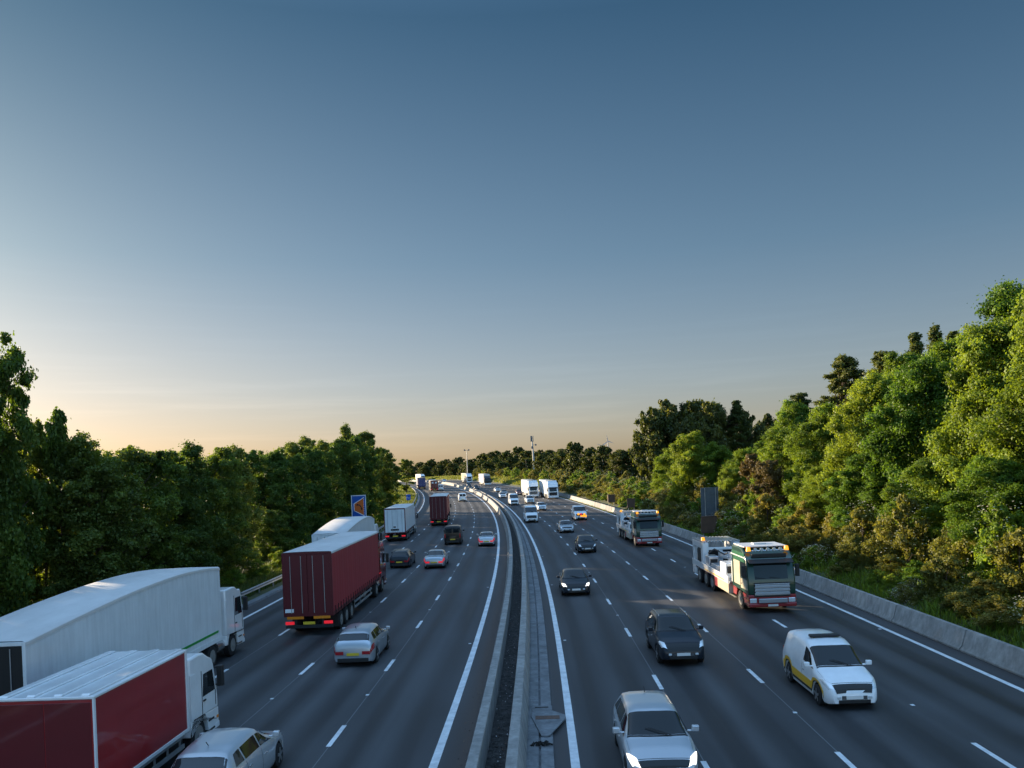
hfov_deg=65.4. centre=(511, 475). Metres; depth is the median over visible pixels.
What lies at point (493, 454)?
distant tree
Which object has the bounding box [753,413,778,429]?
distant tree
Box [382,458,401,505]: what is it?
hedgerow tree
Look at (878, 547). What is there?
roadside bush
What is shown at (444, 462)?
distant tree
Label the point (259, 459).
hedgerow tree
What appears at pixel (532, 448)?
phone mast
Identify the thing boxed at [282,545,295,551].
roadside bush
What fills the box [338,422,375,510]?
hedgerow tree
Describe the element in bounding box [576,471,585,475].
roadside bush
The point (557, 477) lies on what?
roadside bush
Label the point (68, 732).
rear door
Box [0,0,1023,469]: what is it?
sky
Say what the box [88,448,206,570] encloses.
hedgerow tree
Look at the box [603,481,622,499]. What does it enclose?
roadside bush
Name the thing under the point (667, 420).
distant tree
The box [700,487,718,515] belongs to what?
road sign
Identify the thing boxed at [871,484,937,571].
roadside bush
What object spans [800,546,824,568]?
roadside bush
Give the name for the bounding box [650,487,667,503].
roadside bush
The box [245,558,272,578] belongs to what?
roadside bush
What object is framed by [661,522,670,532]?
concrete barrier unit
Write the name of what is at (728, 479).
broadleaf tree
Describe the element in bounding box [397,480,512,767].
central concrete barrier
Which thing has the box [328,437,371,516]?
hedgerow tree
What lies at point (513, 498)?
panel van
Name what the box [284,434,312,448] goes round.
hedgerow tree
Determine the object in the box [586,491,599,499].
roadside bush
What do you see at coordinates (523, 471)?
roadside bush
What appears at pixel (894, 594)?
roadside bush
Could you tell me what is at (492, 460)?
distant tree
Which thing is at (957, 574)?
roadside bush
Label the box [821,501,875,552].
roadside bush
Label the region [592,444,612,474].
distant tree
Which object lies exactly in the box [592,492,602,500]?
roadside bush
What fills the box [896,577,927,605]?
roadside bush
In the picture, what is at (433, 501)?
rear door
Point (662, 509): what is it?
roadside bush
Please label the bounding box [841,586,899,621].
concrete barrier unit
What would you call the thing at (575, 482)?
roadside bush
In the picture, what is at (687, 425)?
distant tree
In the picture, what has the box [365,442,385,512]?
hedgerow tree
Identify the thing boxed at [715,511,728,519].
roadside bush
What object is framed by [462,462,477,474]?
distant tree
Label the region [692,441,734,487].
broadleaf tree
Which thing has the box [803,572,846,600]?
concrete barrier unit
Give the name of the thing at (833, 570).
roadside bush
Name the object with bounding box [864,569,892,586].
roadside bush
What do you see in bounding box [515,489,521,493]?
car
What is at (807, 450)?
broadleaf tree
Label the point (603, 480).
roadside bush
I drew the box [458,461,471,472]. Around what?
distant tree
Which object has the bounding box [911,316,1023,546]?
broadleaf tree
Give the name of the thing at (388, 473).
hedgerow tree
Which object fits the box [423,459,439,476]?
distant tree
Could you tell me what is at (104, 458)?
hedgerow tree
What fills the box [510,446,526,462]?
distant tree
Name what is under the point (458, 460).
distant tree
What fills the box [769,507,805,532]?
roadside bush
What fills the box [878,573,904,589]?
roadside bush
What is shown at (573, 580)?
car
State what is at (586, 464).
distant tree
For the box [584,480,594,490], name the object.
roadside bush
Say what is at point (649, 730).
car
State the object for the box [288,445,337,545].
hedgerow tree
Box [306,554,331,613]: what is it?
rear door
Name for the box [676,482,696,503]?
roadside bush
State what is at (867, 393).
broadleaf tree
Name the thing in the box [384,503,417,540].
articulated lorry
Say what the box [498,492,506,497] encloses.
car
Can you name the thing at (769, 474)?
bronze leaved tree
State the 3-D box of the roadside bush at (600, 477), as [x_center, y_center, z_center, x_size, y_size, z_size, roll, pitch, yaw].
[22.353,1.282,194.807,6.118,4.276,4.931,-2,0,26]
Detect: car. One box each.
[171,727,283,767]
[334,623,389,663]
[389,548,415,567]
[424,549,449,567]
[477,531,496,545]
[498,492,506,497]
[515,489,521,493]
[524,495,534,503]
[535,502,546,510]
[557,520,574,532]
[557,568,591,594]
[575,535,597,552]
[612,686,698,767]
[645,608,703,662]
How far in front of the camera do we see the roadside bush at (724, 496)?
86.67 m
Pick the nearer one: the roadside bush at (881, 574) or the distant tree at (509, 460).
the roadside bush at (881, 574)
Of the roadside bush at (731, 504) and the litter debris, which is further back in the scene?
the roadside bush at (731, 504)
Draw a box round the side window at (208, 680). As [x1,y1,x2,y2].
[203,669,214,696]
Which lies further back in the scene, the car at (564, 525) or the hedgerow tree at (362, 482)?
the hedgerow tree at (362, 482)
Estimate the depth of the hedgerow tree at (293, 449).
85.71 m
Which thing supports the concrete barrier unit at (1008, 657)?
on the road
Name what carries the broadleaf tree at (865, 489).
on the ground at (264, 591)
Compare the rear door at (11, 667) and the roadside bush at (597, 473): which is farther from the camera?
the roadside bush at (597, 473)
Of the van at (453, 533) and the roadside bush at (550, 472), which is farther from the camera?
the roadside bush at (550, 472)
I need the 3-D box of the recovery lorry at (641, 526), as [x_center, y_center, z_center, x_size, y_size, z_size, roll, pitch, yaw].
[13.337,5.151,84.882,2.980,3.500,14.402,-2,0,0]
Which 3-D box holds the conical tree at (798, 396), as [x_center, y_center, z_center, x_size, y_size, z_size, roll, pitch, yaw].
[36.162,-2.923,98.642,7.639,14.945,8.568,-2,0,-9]
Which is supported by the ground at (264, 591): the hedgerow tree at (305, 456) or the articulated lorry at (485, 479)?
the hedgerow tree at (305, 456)
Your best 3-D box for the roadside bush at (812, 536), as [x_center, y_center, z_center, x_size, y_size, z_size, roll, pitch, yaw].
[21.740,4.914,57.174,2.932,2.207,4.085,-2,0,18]
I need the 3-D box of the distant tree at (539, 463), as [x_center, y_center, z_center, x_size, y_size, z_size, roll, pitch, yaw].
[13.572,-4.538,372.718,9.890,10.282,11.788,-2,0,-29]
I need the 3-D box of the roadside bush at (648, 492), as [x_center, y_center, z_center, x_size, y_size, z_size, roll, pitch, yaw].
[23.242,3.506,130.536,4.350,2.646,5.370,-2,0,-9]
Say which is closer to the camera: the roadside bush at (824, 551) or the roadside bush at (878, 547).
the roadside bush at (878, 547)
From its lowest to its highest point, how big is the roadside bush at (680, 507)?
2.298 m
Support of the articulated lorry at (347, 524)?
on the road
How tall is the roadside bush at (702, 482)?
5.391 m
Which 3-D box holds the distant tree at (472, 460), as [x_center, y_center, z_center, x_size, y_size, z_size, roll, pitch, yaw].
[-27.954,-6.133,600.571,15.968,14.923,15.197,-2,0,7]
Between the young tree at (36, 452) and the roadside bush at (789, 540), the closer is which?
the young tree at (36, 452)
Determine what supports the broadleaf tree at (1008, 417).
on the ground at (264, 591)
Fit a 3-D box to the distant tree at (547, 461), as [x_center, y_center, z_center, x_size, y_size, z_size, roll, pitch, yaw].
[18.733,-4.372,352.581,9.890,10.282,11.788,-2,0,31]
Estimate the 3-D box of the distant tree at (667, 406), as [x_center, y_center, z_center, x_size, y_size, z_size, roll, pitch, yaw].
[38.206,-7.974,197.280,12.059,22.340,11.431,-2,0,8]
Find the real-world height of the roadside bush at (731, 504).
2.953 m
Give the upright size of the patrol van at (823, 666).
1.920 m
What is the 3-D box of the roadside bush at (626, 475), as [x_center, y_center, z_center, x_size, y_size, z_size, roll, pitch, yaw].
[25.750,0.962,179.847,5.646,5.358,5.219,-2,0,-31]
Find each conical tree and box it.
[788,392,812,425]
[812,353,866,446]
[862,350,897,376]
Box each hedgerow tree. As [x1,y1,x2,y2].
[0,330,50,616]
[0,428,52,614]
[13,447,112,606]
[21,438,108,565]
[34,429,161,598]
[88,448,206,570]
[100,445,173,561]
[132,455,232,561]
[140,439,231,567]
[181,445,261,580]
[206,443,268,572]
[242,449,290,551]
[251,508,297,561]
[253,449,318,547]
[255,441,314,537]
[278,445,326,521]
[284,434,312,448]
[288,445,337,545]
[302,439,345,517]
[310,440,331,447]
[311,447,347,522]
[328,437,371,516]
[329,439,367,514]
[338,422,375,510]
[347,436,380,516]
[351,432,386,515]
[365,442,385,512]
[377,447,400,507]
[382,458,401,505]
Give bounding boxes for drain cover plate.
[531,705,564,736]
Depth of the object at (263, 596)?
55.63 m
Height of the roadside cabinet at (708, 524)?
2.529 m
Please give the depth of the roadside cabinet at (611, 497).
140.41 m
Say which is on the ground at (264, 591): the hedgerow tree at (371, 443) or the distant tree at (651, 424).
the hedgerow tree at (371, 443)
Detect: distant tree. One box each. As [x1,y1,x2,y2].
[392,463,400,482]
[403,466,417,476]
[412,462,423,472]
[417,465,432,476]
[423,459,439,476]
[431,464,446,475]
[436,459,451,474]
[444,463,458,475]
[451,457,464,475]
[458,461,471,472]
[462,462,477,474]
[465,458,476,463]
[474,459,485,468]
[475,453,487,461]
[481,461,494,473]
[486,449,501,458]
[487,458,501,474]
[495,462,509,471]
[497,457,517,470]
[498,450,511,461]
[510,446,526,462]
[511,462,528,472]
[518,450,531,458]
[518,458,534,469]
[529,449,547,468]
[531,455,549,471]
[543,449,554,456]
[543,454,555,469]
[549,448,571,472]
[562,441,583,472]
[575,447,596,474]
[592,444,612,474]
[604,449,631,478]
[620,449,639,477]
[627,406,673,481]
[639,406,674,474]
[648,399,680,446]
[672,416,710,453]
[676,398,709,432]
[696,401,738,458]
[710,398,726,436]
[726,408,761,448]
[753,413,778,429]
[753,424,768,440]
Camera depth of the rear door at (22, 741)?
18.01 m
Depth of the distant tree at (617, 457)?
300.12 m
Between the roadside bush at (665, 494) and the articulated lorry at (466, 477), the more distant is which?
the articulated lorry at (466, 477)
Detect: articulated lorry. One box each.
[0,567,247,695]
[281,531,388,629]
[312,516,381,541]
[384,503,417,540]
[416,477,425,488]
[428,479,437,490]
[429,493,450,525]
[461,473,472,482]
[479,474,491,484]
[521,479,539,496]
[539,479,558,498]
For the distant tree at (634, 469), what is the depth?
298.72 m
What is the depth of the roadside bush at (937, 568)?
38.46 m
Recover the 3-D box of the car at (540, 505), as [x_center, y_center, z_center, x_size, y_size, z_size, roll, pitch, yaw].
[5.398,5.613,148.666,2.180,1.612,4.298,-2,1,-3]
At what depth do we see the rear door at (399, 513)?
95.00 m
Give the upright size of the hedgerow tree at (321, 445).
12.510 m
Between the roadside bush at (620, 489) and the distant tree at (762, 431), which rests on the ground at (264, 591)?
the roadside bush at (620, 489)
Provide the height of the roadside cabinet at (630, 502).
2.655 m
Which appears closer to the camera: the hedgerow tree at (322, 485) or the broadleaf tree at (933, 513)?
the broadleaf tree at (933, 513)
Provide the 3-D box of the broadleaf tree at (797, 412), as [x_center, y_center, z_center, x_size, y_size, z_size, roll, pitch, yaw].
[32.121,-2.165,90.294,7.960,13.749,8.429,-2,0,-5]
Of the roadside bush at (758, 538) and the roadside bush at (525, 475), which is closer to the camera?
the roadside bush at (758, 538)
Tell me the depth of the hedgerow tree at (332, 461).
94.55 m
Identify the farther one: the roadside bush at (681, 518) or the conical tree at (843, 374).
the roadside bush at (681, 518)
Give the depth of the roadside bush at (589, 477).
209.72 m
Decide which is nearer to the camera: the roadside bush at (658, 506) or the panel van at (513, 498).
the roadside bush at (658, 506)
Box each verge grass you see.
[220,513,383,600]
[371,486,417,516]
[539,491,616,514]
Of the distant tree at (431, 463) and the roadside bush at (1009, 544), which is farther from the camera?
the distant tree at (431, 463)
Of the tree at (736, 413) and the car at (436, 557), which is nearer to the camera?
the car at (436, 557)
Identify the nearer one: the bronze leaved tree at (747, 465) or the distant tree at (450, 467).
the bronze leaved tree at (747, 465)
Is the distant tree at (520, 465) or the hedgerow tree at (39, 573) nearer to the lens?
the hedgerow tree at (39, 573)
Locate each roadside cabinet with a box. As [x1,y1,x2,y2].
[607,494,614,502]
[626,498,634,509]
[700,516,716,534]
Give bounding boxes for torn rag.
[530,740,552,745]
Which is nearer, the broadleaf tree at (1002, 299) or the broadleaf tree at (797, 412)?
the broadleaf tree at (1002, 299)
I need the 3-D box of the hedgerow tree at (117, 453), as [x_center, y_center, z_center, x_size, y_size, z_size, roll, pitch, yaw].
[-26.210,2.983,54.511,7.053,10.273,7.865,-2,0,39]
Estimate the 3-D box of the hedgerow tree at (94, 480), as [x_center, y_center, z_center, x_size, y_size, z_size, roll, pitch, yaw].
[-22.559,2.882,43.158,6.760,10.767,6.276,-2,0,7]
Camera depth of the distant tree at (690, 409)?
193.04 m
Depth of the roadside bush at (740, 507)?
81.22 m
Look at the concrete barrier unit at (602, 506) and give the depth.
144.57 m
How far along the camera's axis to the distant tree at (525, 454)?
478.75 m
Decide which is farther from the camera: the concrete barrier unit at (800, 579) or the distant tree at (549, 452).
the distant tree at (549, 452)
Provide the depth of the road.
30.94 m
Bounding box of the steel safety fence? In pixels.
[241,487,415,596]
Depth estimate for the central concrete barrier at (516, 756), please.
27.39 m
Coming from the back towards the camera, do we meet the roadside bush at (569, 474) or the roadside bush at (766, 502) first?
the roadside bush at (569, 474)
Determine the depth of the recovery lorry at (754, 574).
42.28 m
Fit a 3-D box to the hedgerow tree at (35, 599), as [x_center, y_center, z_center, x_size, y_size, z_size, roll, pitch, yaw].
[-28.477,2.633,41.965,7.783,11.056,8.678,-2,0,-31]
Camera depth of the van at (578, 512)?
119.41 m
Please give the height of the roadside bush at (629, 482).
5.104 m
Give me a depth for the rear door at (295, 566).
40.45 m
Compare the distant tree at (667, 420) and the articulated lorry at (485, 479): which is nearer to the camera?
the distant tree at (667, 420)
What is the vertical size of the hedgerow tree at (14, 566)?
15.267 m
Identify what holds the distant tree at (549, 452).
on the ground at (264, 591)
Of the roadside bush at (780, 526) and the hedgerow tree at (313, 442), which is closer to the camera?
the roadside bush at (780, 526)
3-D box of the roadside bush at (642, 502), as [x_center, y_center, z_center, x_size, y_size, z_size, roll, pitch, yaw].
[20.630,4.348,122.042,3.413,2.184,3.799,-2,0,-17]
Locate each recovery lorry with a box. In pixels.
[616,510,663,545]
[692,536,799,608]
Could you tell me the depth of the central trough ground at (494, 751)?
30.21 m
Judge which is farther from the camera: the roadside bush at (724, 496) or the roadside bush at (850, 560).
the roadside bush at (724, 496)
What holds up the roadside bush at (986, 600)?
on the ground at (264, 591)
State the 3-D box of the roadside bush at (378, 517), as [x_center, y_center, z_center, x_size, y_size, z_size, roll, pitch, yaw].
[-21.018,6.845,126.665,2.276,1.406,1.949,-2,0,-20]
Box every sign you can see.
[351,495,366,516]
[406,494,410,502]
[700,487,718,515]
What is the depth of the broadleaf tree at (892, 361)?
64.19 m
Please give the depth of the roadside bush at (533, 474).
287.16 m
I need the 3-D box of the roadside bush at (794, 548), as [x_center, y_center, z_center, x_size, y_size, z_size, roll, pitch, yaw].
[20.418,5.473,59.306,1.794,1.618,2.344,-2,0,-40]
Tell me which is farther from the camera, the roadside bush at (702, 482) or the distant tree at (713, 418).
the distant tree at (713, 418)
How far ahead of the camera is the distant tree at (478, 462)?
478.19 m
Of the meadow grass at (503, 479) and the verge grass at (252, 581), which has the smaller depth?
the verge grass at (252, 581)
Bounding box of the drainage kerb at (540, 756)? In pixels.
[504,506,554,767]
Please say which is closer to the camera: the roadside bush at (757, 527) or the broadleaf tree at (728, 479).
the roadside bush at (757, 527)
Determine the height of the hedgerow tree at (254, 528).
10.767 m
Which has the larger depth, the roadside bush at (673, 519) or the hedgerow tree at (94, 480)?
the roadside bush at (673, 519)
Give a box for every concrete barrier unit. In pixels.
[599,503,605,509]
[605,505,611,511]
[611,507,618,513]
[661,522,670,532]
[669,525,682,536]
[681,529,697,540]
[696,534,710,546]
[710,541,729,546]
[794,567,807,585]
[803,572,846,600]
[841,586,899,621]
[892,605,969,650]
[960,630,1023,677]
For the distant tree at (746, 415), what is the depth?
198.10 m
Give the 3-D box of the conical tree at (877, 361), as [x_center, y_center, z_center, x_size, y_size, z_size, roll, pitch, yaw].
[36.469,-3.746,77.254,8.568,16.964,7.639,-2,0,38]
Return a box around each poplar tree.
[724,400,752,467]
[904,332,924,355]
[925,323,944,354]
[945,330,959,343]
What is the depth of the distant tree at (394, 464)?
301.15 m
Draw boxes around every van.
[438,484,443,490]
[443,525,463,544]
[457,493,466,501]
[508,493,518,504]
[523,505,538,522]
[571,505,587,519]
[783,629,876,704]
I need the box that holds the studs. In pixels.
[230,492,837,767]
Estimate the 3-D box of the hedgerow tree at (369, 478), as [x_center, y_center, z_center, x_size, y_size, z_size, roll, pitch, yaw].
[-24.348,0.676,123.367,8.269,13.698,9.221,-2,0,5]
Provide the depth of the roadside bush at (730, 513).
77.95 m
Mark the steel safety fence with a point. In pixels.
(254, 588)
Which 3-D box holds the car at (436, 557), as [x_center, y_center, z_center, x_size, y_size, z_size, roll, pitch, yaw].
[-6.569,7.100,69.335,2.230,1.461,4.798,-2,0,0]
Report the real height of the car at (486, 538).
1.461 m
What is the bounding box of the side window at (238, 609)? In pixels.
[235,596,241,614]
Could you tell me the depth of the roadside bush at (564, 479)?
217.01 m
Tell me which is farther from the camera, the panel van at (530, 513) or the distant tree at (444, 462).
the distant tree at (444, 462)
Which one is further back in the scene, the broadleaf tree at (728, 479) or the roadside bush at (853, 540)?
the broadleaf tree at (728, 479)
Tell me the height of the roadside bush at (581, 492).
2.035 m
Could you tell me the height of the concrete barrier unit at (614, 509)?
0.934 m
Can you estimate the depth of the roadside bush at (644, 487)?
133.67 m
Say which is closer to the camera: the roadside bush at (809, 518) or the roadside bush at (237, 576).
the roadside bush at (237, 576)
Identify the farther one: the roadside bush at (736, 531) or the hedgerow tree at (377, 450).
the hedgerow tree at (377, 450)
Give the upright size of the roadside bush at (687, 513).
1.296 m
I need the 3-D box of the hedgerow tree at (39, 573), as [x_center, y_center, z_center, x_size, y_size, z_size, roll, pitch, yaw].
[-26.637,2.919,46.731,8.023,10.480,7.378,-2,0,41]
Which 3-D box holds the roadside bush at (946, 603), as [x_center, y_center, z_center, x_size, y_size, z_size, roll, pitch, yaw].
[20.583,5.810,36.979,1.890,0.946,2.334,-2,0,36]
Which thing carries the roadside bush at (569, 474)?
on the ground at (264, 591)
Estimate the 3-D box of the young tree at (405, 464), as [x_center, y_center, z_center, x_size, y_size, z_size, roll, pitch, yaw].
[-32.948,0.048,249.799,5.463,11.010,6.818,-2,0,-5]
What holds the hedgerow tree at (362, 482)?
on the ground at (264, 591)
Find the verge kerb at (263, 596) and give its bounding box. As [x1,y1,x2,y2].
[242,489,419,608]
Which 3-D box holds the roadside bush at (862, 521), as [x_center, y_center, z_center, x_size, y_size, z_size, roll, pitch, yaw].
[23.176,3.692,53.052,4.245,4.133,3.421,-2,0,-12]
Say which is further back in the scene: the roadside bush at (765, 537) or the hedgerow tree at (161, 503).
the roadside bush at (765, 537)
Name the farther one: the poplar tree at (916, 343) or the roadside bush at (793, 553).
the poplar tree at (916, 343)
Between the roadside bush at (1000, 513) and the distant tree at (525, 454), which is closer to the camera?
the roadside bush at (1000, 513)
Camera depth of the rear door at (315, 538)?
60.34 m
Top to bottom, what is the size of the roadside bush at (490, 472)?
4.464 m
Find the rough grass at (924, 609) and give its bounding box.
[622,507,1023,646]
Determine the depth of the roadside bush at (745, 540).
69.12 m
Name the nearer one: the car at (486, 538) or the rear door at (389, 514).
the car at (486, 538)
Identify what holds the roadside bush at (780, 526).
on the ground at (264, 591)
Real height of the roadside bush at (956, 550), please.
3.964 m
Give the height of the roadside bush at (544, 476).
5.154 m
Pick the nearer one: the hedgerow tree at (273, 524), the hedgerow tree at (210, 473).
the hedgerow tree at (210, 473)
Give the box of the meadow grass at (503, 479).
[402,475,538,487]
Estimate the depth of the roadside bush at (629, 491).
138.60 m
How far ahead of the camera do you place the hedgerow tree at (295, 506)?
78.51 m
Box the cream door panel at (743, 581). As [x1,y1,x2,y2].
[741,578,747,590]
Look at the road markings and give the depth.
30.91 m
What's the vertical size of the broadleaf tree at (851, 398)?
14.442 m
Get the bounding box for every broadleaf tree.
[649,448,679,496]
[660,431,709,511]
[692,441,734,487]
[714,467,749,506]
[719,447,753,491]
[745,440,769,454]
[748,425,804,518]
[762,397,820,495]
[780,401,847,522]
[795,461,845,541]
[812,369,910,508]
[819,452,896,544]
[843,372,886,424]
[852,350,923,401]
[854,352,963,525]
[878,456,959,564]
[897,330,968,483]
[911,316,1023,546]
[936,454,1023,581]
[950,275,1023,464]
[960,289,1023,566]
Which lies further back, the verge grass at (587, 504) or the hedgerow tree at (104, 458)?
the verge grass at (587, 504)
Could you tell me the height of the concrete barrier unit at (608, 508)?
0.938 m
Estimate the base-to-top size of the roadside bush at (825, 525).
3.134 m
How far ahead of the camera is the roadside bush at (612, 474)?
187.26 m
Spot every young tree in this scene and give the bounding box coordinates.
[20,419,60,600]
[39,406,75,595]
[398,459,415,491]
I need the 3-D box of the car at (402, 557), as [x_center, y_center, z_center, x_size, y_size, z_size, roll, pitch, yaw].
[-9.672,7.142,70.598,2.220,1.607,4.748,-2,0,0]
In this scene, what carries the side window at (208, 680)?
in the box lorry at (128, 709)
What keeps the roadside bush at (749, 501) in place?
on the ground at (264, 591)
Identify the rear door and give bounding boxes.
[0,646,22,695]
[0,704,45,767]
[44,702,92,767]
[283,555,308,614]
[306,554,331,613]
[313,536,327,541]
[384,510,394,532]
[394,509,404,531]
[430,497,438,518]
[438,497,446,518]
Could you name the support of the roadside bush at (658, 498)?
on the ground at (264, 591)
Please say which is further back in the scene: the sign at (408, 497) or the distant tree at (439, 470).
the distant tree at (439, 470)
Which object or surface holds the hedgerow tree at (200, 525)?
on the ground at (264, 591)
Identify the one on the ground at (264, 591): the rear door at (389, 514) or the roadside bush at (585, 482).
the roadside bush at (585, 482)
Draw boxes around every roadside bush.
[220,569,247,587]
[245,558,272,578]
[268,550,281,567]
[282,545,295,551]
[374,514,382,522]
[484,469,493,476]
[502,467,510,476]
[510,469,519,478]
[515,469,526,479]
[523,469,530,478]
[528,470,537,479]
[537,470,550,481]
[542,469,553,477]
[555,472,564,484]
[558,474,573,489]
[565,472,571,483]
[565,473,580,491]
[567,486,575,493]
[573,475,587,488]
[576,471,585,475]
[576,489,585,496]
[579,479,593,488]
[584,473,593,480]
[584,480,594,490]
[584,480,598,490]
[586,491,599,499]
[588,469,602,480]
[591,477,610,495]
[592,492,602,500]
[593,474,616,481]
[600,492,608,500]
[601,478,619,492]
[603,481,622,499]
[605,471,615,479]
[606,484,622,498]
[612,491,626,504]
[614,485,626,496]
[616,496,626,506]
[619,469,632,481]
[621,473,639,497]
[626,478,651,499]
[629,477,651,501]
[632,498,641,509]
[638,498,656,508]
[639,498,656,509]
[641,489,655,501]
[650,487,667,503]
[654,501,665,510]
[655,486,668,505]
[658,507,671,516]
[660,488,674,509]
[662,501,679,518]
[668,514,679,524]
[673,504,684,517]
[674,515,690,523]
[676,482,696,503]
[681,487,695,511]
[683,511,692,519]
[683,517,699,527]
[686,518,698,529]
[689,497,700,512]
[690,474,709,510]
[707,520,721,535]
[713,506,745,535]
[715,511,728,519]
[717,487,737,515]
[719,516,741,535]
[721,500,744,516]
[728,531,746,537]
[731,520,757,539]
[733,493,756,521]
[739,516,766,541]
[739,537,751,542]
[747,493,776,528]
[748,493,784,534]
[752,527,778,541]
[752,534,768,541]
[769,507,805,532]
[769,517,793,542]
[772,502,797,526]
[775,518,798,542]
[777,500,821,540]
[779,525,819,550]
[781,539,798,556]
[791,552,798,560]
[793,544,834,564]
[794,529,836,560]
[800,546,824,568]
[817,511,834,541]
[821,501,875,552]
[824,561,859,577]
[826,551,852,571]
[830,551,862,568]
[834,500,884,557]
[835,533,874,573]
[861,518,910,566]
[864,553,915,575]
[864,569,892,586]
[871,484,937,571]
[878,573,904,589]
[884,588,912,601]
[892,560,927,583]
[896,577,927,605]
[915,554,986,603]
[921,556,963,592]
[926,508,978,578]
[937,591,960,610]
[945,578,1018,616]
[951,586,1000,619]
[956,488,1023,590]
[968,602,1019,631]
[982,527,1023,596]
[997,595,1023,628]
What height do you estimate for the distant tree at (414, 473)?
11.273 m
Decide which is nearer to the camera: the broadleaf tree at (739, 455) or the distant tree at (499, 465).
the broadleaf tree at (739, 455)
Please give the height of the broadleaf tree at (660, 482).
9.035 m
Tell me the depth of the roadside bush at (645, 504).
116.37 m
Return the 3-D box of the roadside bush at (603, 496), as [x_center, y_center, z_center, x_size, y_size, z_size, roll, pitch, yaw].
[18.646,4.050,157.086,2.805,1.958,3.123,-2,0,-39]
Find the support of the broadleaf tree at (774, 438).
on the ground at (264, 591)
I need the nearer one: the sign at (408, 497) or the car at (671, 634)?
the car at (671, 634)
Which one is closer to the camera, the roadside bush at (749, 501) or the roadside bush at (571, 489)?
the roadside bush at (749, 501)
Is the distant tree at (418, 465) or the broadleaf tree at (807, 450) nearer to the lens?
the broadleaf tree at (807, 450)
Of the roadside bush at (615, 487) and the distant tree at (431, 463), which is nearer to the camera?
the roadside bush at (615, 487)
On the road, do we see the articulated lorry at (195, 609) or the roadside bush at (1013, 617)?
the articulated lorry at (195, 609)
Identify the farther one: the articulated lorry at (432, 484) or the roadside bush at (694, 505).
the articulated lorry at (432, 484)
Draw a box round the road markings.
[215,480,1023,767]
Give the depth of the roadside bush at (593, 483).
185.91 m
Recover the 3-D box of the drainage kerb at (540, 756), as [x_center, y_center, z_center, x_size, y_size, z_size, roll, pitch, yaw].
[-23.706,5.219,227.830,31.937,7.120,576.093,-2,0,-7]
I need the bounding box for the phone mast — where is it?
[530,436,536,468]
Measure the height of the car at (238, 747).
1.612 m
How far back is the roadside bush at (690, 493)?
104.62 m
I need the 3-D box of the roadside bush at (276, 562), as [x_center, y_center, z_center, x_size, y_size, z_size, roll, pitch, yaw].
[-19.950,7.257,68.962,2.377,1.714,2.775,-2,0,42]
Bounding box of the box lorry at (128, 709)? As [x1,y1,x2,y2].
[0,649,223,767]
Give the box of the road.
[144,480,1023,767]
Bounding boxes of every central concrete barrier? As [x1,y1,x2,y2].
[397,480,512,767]
[441,481,529,767]
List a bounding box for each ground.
[220,479,1023,646]
[485,511,521,767]
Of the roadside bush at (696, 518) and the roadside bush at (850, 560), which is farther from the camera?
the roadside bush at (696, 518)
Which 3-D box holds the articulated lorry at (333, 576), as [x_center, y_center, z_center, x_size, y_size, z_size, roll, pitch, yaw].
[-10.292,5.956,48.563,2.980,4.320,16.312,-2,0,1]
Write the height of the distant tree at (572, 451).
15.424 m
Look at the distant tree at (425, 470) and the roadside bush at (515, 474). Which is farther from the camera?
the distant tree at (425, 470)
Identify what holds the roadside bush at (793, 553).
on the ground at (264, 591)
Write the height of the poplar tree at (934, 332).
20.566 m
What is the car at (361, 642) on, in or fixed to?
on the road
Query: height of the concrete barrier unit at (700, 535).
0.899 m
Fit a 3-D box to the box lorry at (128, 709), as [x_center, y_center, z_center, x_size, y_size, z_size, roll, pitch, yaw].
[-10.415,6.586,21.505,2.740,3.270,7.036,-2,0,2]
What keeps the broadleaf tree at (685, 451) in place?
on the ground at (264, 591)
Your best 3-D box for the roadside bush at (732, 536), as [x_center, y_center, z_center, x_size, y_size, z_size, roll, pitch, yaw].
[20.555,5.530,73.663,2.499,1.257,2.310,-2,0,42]
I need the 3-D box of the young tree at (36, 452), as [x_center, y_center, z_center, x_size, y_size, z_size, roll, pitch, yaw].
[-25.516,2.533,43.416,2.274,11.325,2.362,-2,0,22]
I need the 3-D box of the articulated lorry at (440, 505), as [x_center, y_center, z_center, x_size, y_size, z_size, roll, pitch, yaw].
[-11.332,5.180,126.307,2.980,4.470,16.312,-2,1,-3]
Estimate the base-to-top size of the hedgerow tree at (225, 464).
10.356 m
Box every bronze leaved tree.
[732,452,761,507]
[749,459,785,520]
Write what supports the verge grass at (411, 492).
on the ground at (264, 591)
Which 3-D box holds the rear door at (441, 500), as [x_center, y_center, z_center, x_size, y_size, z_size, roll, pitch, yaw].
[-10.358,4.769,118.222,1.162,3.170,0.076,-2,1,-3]
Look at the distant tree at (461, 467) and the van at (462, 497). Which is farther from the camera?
the distant tree at (461, 467)
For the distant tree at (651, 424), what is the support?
on the field
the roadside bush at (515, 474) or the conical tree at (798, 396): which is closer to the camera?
the conical tree at (798, 396)
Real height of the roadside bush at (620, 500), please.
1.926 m
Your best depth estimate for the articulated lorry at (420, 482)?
289.46 m
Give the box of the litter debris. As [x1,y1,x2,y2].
[488,566,520,766]
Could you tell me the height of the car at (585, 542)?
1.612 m
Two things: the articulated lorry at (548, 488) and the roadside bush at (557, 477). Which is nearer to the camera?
the articulated lorry at (548, 488)

